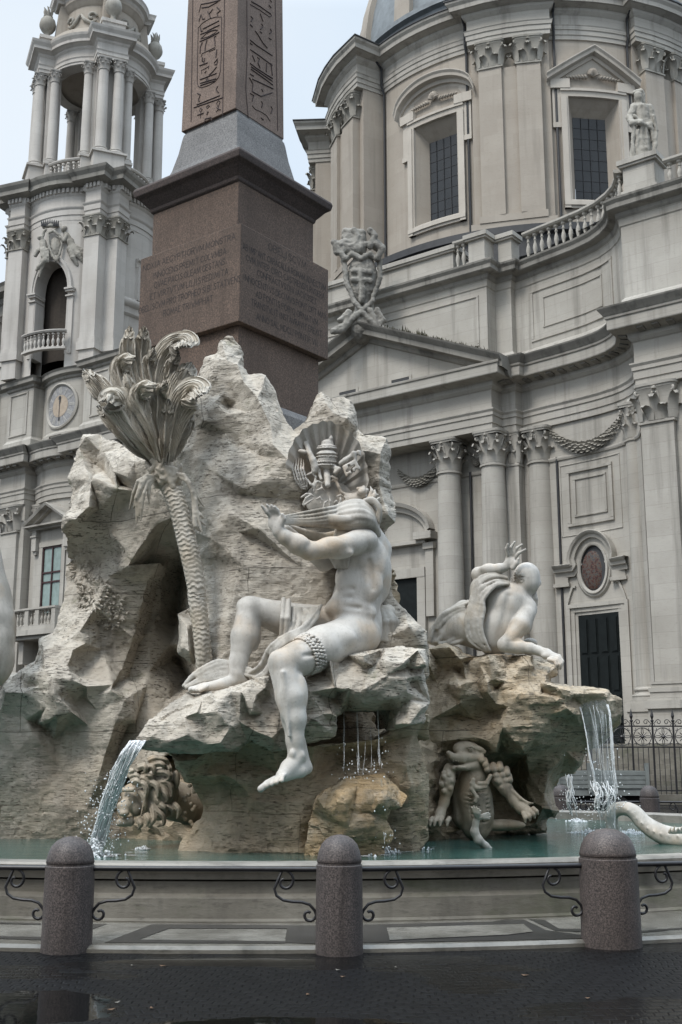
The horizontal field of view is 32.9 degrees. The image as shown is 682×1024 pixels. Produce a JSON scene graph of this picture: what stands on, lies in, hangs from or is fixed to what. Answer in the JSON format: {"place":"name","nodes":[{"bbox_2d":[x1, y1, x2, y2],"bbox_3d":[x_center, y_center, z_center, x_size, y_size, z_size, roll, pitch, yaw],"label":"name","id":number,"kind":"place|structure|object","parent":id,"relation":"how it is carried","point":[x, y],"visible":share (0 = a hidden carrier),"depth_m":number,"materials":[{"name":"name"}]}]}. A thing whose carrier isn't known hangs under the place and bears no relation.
{"place":"outdoors","nodes":[
{"label":"outdoors","id":0,"kind":"place"},
{"bbox_2d":[0,0,575,282],"label":"sky","id":1,"kind":"structure","parent":0,"point":[313,30],"materials":[{"name":"white"}]},
{"bbox_2d":[0,805,681,1023],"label":"ground","id":2,"kind":"structure","parent":0,"point":[643,985],"depth_m":8.18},
{"bbox_2d":[0,281,8,479],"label":"palace","id":3,"kind":"structure","parent":2,"relation":"on","point":[4,400],"depth_m":78.80,"materials":[{"name":"stone"}]},
{"bbox_2d":[40,836,94,954],"bbox_3d":[-2.311,3.237,9.799,0.425,0.930,0.425,0,-12,0],"label":"stone bollard","id":4,"kind":"object","parent":2,"relation":"on","point":[68,906],"visible":0.99,"depth_m":9.63,"materials":[{"name":"stone"}]},
{"bbox_2d":[0,865,45,919],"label":"iron railing","id":5,"kind":"object","parent":4,"relation":"attached to","point":[19,868],"visible":0.91,"depth_m":9.85,"materials":[{"name":"black metal"}]},
{"bbox_2d":[92,866,315,921],"bbox_3d":[-1.157,3.225,9.746,1.979,0.448,0.046,-1,-12,3],"label":"iron railing","id":6,"kind":"object","parent":4,"relation":"attached to","point":[280,869],"visible":0.99,"depth_m":9.76,"materials":[{"name":"black metal"}]},
{"bbox_2d":[0,0,174,672],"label":"bell tower","id":7,"kind":"structure","parent":2,"relation":"on","point":[102,75],"depth_m":70.90,"materials":[{"name":"stone"}]},
{"bbox_2d":[22,502,72,613],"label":"window","id":8,"kind":"structure","parent":7,"relation":"in","point":[48,540],"depth_m":65.81,"materials":[{"name":"stone"}]},
{"bbox_2d":[34,220,82,277],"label":"coat of arms","id":9,"kind":"object","parent":7,"relation":"attached to","point":[55,247],"visible":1,"depth_m":70.41},
{"bbox_2d":[315,834,362,956],"bbox_3d":[-0.015,3.204,9.695,0.397,0.952,0.397,0,-12,0],"label":"stone bollard","id":10,"kind":"object","parent":2,"relation":"on","point":[339,909],"visible":1,"depth_m":9.54,"materials":[{"name":"stone"}]},
{"bbox_2d":[293,0,681,743],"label":"church","id":11,"kind":"structure","parent":2,"relation":"on","point":[509,372],"depth_m":55.28,"materials":[{"name":"stone"}]},
{"bbox_2d":[337,387,357,395],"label":"window","id":12,"kind":"structure","parent":11,"relation":"in","point":[351,390],"depth_m":57.85,"materials":[{"name":"stone"}]},
{"bbox_2d":[330,227,388,343],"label":"coat of arms","id":13,"kind":"object","parent":11,"relation":"on","point":[362,277],"visible":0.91,"depth_m":57.51},
{"bbox_2d":[389,374,411,383],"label":"window","id":14,"kind":"structure","parent":11,"relation":"in","point":[406,377],"depth_m":55.95,"materials":[{"name":"stone"}]},
{"bbox_2d":[391,502,436,643],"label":"door","id":15,"kind":"structure","parent":11,"relation":"in","point":[416,588],"depth_m":54.76,"materials":[{"name":"stone"}]},
{"bbox_2d":[392,68,474,237],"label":"window","id":16,"kind":"structure","parent":11,"relation":"in","point":[448,193],"depth_m":66.16,"materials":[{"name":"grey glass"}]},
{"bbox_2d":[582,546,604,590],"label":"oval window","id":17,"kind":"structure","parent":11,"relation":"in","point":[593,564],"depth_m":49.13,"materials":[{"name":"stone"}]},
{"bbox_2d":[546,44,641,209],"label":"window","id":18,"kind":"structure","parent":11,"relation":"in","point":[589,136],"depth_m":64.05,"materials":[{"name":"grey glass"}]},
{"bbox_2d":[566,599,632,743],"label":"door","id":19,"kind":"structure","parent":11,"relation":"in","point":[598,633],"depth_m":48.17,"materials":[{"name":"stone"}]},
{"bbox_2d":[626,88,658,156],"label":"saint statue","id":20,"kind":"object","parent":11,"relation":"on","point":[641,119],"visible":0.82,"depth_m":49.51,"materials":[{"name":"stone"}]},
{"bbox_2d":[553,785,570,809],"bbox_3d":[4.540,6.148,23.813,0.428,1.018,0.428,0,-12,0],"label":"stone bollard","id":21,"kind":"object","parent":2,"relation":"on","point":[558,789],"visible":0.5,"depth_m":23.69,"materials":[{"name":"stone"}]},
{"bbox_2d":[557,763,649,810],"bbox_3d":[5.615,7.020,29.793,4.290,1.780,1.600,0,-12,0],"label":"bench","id":22,"kind":"object","parent":2,"relation":"on","point":[633,782],"visible":0.14,"depth_m":29.05,"materials":[{"name":"painted wood"},{"name":"cast iron"}]},
{"bbox_2d":[579,828,642,949],"bbox_3d":[2.344,3.274,10.088,0.517,0.978,0.517,0,-12,0],"label":"stone bollard","id":23,"kind":"object","parent":2,"relation":"on","point":[610,916],"visible":0.99,"depth_m":9.88,"materials":[{"name":"grey stone"}]},
{"bbox_2d":[362,863,582,921],"bbox_3d":[1.142,3.255,9.884,2.037,0.448,0.046,2,-12,-9],"label":"iron railing","id":24,"kind":"object","parent":23,"relation":"attached to","point":[547,866],"visible":1,"depth_m":9.90,"materials":[{"name":"black metal"}]},
{"bbox_2d":[638,861,681,914],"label":"iron railing","id":25,"kind":"object","parent":23,"relation":"attached to","point":[659,864],"visible":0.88,"depth_m":10.20,"materials":[{"name":"black metal"}]},
{"bbox_2d":[571,709,681,804],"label":"iron fence","id":26,"kind":"object","parent":2,"relation":"on","point":[670,797],"visible":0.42,"depth_m":39.17,"materials":[{"name":"metal"}]},
{"bbox_2d":[577,743,681,793],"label":"church steps","id":27,"kind":"structure","parent":2,"relation":"on","point":[624,762],"depth_m":42.27,"materials":[{"name":"stone"}]},
{"bbox_2d":[640,785,659,812],"bbox_3d":[6.380,6.157,23.812,0.410,1.001,0.410,0,-12,0],"label":"stone bollard","id":28,"kind":"object","parent":2,"relation":"on","point":[649,799],"visible":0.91,"depth_m":23.70,"materials":[{"name":"stone"}]},
{"bbox_2d":[571,801,639,810],"bbox_3d":[5.464,6.191,23.804,1.514,0.448,0.047,0,-12,0],"label":"iron railing","id":29,"kind":"object","parent":28,"relation":"attached to","point":[602,802],"visible":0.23,"depth_m":23.83,"materials":[{"name":"grey metal"}]},
{"bbox_2d":[660,801,681,812],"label":"iron railing","id":30,"kind":"object","parent":28,"relation":"attached to","point":[671,802],"visible":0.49,"depth_m":23.71,"materials":[{"name":"grey metal"}]},
{"bbox_2d":[0,911,681,953],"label":"pavement","id":31,"kind":"structure","parent":0,"point":[106,932],"depth_m":9.96,"materials":[{"name":"dark basalt stone paving"},{"name":"asphalt"},{"name":"travertine"}]},
{"bbox_2d":[0,810,681,922],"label":"fountain basin","id":32,"kind":"object","parent":31,"relation":"on","point":[221,897],"visible":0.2,"depth_m":11.17,"materials":[{"name":"stone"}]},
{"bbox_2d":[0,336,622,854],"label":"fountain rock","id":33,"kind":"object","parent":32,"relation":"in","point":[90,692],"visible":0.81,"depth_m":15.97,"materials":[{"name":"stone"}]},
{"bbox_2d":[0,549,16,685],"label":"seated statue","id":34,"kind":"object","parent":33,"relation":"on","point":[8,626],"visible":1,"depth_m":16.40,"materials":[{"name":"stone"}]},
{"bbox_2d":[82,326,212,668],"bbox_3d":[-2.563,-0.237,15.082,1.875,4.948,1.098,0,-12,0],"label":"palm tree","id":35,"kind":"object","parent":33,"relation":"on","point":[147,407],"visible":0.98,"depth_m":15.11,"materials":[{"name":"stone"}]},
{"bbox_2d":[116,755,202,829],"bbox_3d":[-2.299,3.660,15.137,1.090,0.928,1.152,0,-12,0],"label":"lion","id":36,"kind":"object","parent":33,"relation":"on","point":[163,792],"visible":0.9,"depth_m":14.69},
{"bbox_2d":[133,0,332,429],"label":"obelisk","id":37,"kind":"object","parent":33,"relation":"on","point":[233,206],"visible":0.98,"depth_m":18.31,"materials":[{"name":"brown stone"}]},
{"bbox_2d":[182,496,399,791],"bbox_3d":[-0.549,1.589,14.494,2.512,3.686,1.685,11,-16,-41],"label":"seated statue","id":38,"kind":"object","parent":33,"relation":"on","point":[354,614],"visible":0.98,"depth_m":14.23,"materials":[{"name":"stone"}]},
{"bbox_2d":[286,420,378,509],"bbox_3d":[-0.114,-0.521,15.177,1.205,1.253,0.575,0,-12,0],"label":"coat of arms","id":39,"kind":"object","parent":33,"relation":"attached to","point":[326,462],"visible":0.92,"depth_m":15.05},
{"bbox_2d":[428,741,538,839],"bbox_3d":[1.959,3.919,16.229,1.524,1.384,0.722,0,-12,0],"label":"scaly creature","id":40,"kind":"object","parent":33,"relation":"on","point":[468,789],"visible":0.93,"depth_m":16.11,"materials":[{"name":"stone"}]},
{"bbox_2d":[427,541,563,669],"bbox_3d":[2.263,1.408,16.845,2.006,1.888,0.776,-4,-13,20],"label":"reclining statue","id":41,"kind":"object","parent":33,"relation":"on","point":[496,613],"visible":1,"depth_m":16.64,"materials":[{"name":"stone"}]},
{"bbox_2d":[0,819,681,860],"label":"water","id":42,"kind":"structure","parent":32,"relation":"in","point":[557,839],"depth_m":14.53,"materials":[{"name":"teal liquid"}]},
{"bbox_2d":[76,740,148,859],"bbox_3d":[-2.880,3.506,14.064,1.189,1.408,1.830,0,-12,0],"label":"water jet","id":43,"kind":"object","parent":42,"relation":"on","point":[117,779],"visible":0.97,"depth_m":13.55,"materials":[{"name":"white"}]},
{"bbox_2d":[331,711,431,855],"bbox_3d":[0.510,3.305,14.310,1.064,1.810,1.908,-6,-13,25],"label":"water jet","id":44,"kind":"object","parent":42,"relation":"on","point":[388,851],"visible":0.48,"depth_m":13.97,"materials":[{"name":"white"}]},
{"bbox_2d":[470,806,491,847],"bbox_3d":[1.808,4.060,14.788,0.317,0.586,0.233,0,-12,0],"label":"fish tail","id":45,"kind":"object","parent":42,"relation":"on","point":[479,840],"visible":0.95,"depth_m":14.73},
{"bbox_2d":[559,704,643,834],"bbox_3d":[4.142,4.058,18.270,1.589,1.972,6.082,-2,-12,9],"label":"water jet","id":46,"kind":"object","parent":42,"relation":"on","point":[596,799],"visible":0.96,"depth_m":15.80,"materials":[{"name":"white"}]},
{"bbox_2d":[604,802,681,844],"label":"serpent","id":47,"kind":"object","parent":42,"relation":"in","point":[648,826],"visible":0.77,"depth_m":15.57,"materials":[{"name":"stone"}]},
{"bbox_2d":[0,919,681,943],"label":"paving inlay","id":48,"kind":"object","parent":31,"relation":"on","point":[375,933],"visible":0.68,"depth_m":10.26,"materials":[{"name":"grey stone"}]},
{"bbox_2d":[387,924,532,939],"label":"paving panel","id":49,"kind":"structure","parent":48,"relation":"on","point":[395,933],"depth_m":10.35,"materials":[{"name":"stone"}]}
]}

